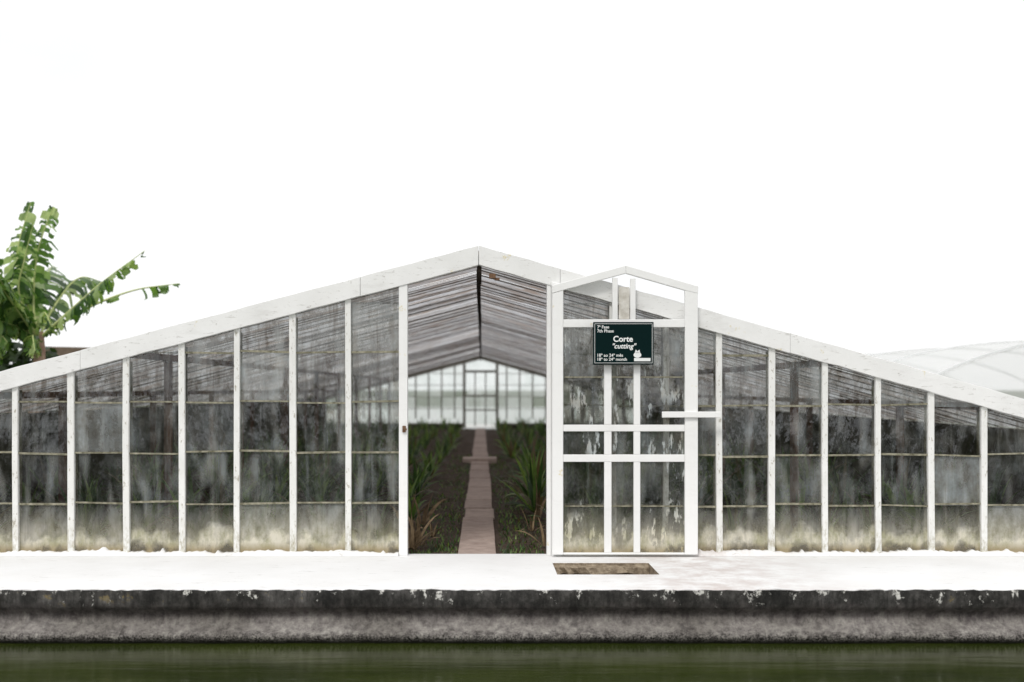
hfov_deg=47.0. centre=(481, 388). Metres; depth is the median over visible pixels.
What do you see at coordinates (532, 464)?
pineapple plants
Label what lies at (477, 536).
path
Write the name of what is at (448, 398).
ground
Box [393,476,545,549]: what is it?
dry pineapple leaves
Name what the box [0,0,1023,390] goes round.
sky
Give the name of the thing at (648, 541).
open door
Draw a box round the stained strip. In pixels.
[619,287,628,318]
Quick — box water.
[0,643,1023,681]
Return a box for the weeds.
[409,454,545,553]
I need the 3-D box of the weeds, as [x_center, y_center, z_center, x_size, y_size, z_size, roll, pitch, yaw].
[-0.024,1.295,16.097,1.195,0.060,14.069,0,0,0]
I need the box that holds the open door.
[552,266,697,554]
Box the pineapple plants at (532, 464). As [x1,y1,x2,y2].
[0,415,1023,540]
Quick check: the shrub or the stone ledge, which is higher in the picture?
the shrub
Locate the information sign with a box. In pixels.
[593,322,653,364]
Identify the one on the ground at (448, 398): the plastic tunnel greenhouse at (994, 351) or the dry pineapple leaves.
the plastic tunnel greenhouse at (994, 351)
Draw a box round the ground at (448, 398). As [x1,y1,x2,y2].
[136,391,1023,428]
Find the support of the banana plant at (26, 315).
on the ground at (448, 398)
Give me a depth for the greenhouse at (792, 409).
9.00 m
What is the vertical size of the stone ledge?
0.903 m
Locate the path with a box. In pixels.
[458,428,496,553]
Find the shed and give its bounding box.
[45,346,140,409]
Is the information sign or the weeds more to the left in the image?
the weeds
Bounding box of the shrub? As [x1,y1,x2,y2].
[0,341,58,413]
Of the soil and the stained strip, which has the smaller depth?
the stained strip
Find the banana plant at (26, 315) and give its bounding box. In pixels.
[0,201,179,412]
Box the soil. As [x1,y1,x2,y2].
[0,428,1012,553]
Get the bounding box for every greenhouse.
[0,245,1023,555]
[744,340,1023,426]
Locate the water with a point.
(490, 662)
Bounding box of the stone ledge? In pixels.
[0,554,1023,643]
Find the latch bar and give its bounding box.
[662,412,720,417]
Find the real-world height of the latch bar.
0.045 m
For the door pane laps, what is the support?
attached to the open door
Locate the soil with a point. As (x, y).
(464, 446)
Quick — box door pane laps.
[565,376,682,506]
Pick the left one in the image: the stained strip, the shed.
the shed
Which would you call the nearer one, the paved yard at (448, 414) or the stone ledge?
the stone ledge
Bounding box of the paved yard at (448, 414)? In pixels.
[327,407,621,428]

